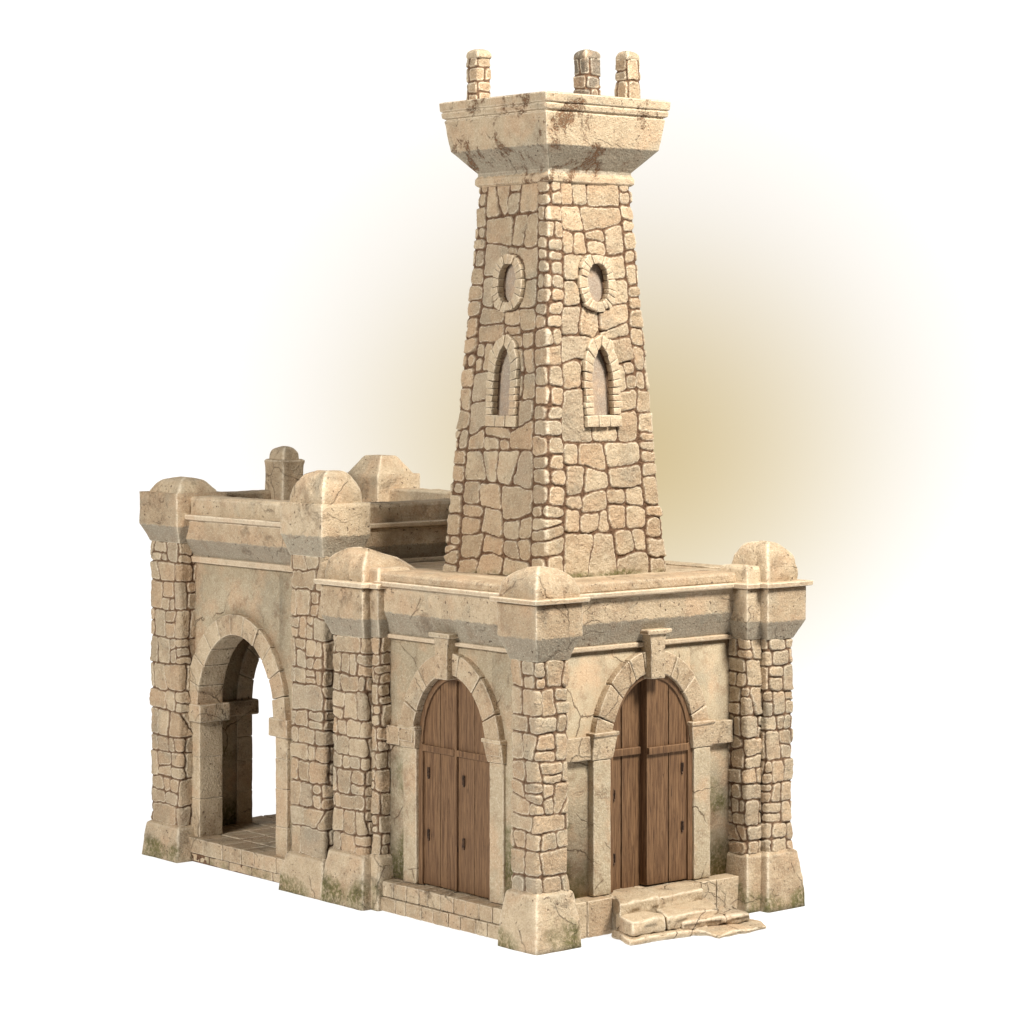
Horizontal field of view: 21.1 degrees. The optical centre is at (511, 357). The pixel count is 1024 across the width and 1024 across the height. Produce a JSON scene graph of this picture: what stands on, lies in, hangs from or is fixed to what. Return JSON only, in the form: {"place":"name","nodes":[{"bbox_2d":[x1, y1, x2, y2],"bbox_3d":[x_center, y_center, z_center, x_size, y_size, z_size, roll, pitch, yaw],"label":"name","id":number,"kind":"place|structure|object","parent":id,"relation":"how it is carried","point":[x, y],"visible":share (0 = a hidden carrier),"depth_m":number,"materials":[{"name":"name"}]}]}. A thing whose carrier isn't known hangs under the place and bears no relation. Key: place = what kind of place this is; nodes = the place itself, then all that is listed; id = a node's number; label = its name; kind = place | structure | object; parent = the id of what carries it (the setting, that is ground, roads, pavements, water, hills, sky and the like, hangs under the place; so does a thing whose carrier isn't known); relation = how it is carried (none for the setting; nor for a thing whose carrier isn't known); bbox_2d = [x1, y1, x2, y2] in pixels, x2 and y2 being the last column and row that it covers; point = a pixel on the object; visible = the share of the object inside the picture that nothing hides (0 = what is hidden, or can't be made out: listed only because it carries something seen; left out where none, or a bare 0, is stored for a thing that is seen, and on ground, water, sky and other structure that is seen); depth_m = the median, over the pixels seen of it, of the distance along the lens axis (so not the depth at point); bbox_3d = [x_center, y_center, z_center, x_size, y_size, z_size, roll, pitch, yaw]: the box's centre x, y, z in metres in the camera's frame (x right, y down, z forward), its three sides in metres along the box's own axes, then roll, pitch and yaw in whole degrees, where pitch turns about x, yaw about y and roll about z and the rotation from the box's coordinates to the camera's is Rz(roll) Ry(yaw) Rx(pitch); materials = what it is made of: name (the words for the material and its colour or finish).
{"place":"outdoors","nodes":[
{"label":"outdoors","id":0,"kind":"place"},
{"bbox_2d":[0,0,1023,1023],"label":"backdrop","id":1,"kind":"structure","parent":0,"point":[237,237],"depth_m":51.26,"materials":[{"name":"white"}]},
{"bbox_2d":[314,49,812,954],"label":"tower house","id":2,"kind":"structure","parent":0,"point":[562,701],"depth_m":30.98,"materials":[{"name":"stone"}]},
{"bbox_2d":[139,446,451,899],"bbox_3d":[-1.994,3.725,34.665,3.913,5.158,3.954,0,0,-40],"label":"gateway","id":3,"kind":"object","parent":2,"relation":"attached to","point":[235,592],"visible":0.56,"depth_m":33.94,"materials":[{"name":"stone"}]},
{"bbox_2d":[419,679,489,899],"bbox_3d":[-0.583,4.733,30.645,0.161,2.443,1.324,0,0,-40],"label":"door","id":4,"kind":"structure","parent":2,"relation":"in","point":[454,767],"depth_m":30.66,"materials":[{"name":"brown wood"}]},
{"bbox_2d":[485,334,520,426],"bbox_3d":[-0.046,0.255,31.183,0.254,1.055,0.547,0,0,-40],"label":"window","id":5,"kind":"structure","parent":2,"relation":"in","point":[510,382],"depth_m":31.21,"materials":[{"name":"stone"}]},
{"bbox_2d":[491,254,526,311],"bbox_3d":[0.009,-0.854,31.228,0.237,0.665,0.546,0,0,-40],"label":"window","id":6,"kind":"structure","parent":2,"relation":"in","point":[515,283],"depth_m":31.24,"materials":[{"name":"stone"}]},
{"bbox_2d":[576,255,615,311],"bbox_3d":[0.921,-0.845,31.177,0.544,0.652,0.239,0,0,-40],"label":"window","id":7,"kind":"structure","parent":2,"relation":"in","point":[589,281],"depth_m":31.19,"materials":[{"name":"stone"}]},
{"bbox_2d":[581,335,622,426],"bbox_3d":[0.978,0.260,31.128,0.560,1.042,0.266,0,0,-40],"label":"window","id":8,"kind":"structure","parent":2,"relation":"in","point":[595,405],"depth_m":31.14,"materials":[{"name":"stone"}]},
{"bbox_2d":[610,675,692,892],"bbox_3d":[1.487,4.728,30.712,1.294,2.474,0.239,0,0,-40],"label":"door","id":9,"kind":"structure","parent":2,"relation":"in","point":[651,799],"depth_m":30.70,"materials":[{"name":"brown wood"}]},
{"bbox_2d":[610,882,765,945],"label":"stone steps","id":10,"kind":"structure","parent":2,"relation":"attached to","point":[660,913],"depth_m":30.03,"materials":[{"name":"beige stone"}]}
]}

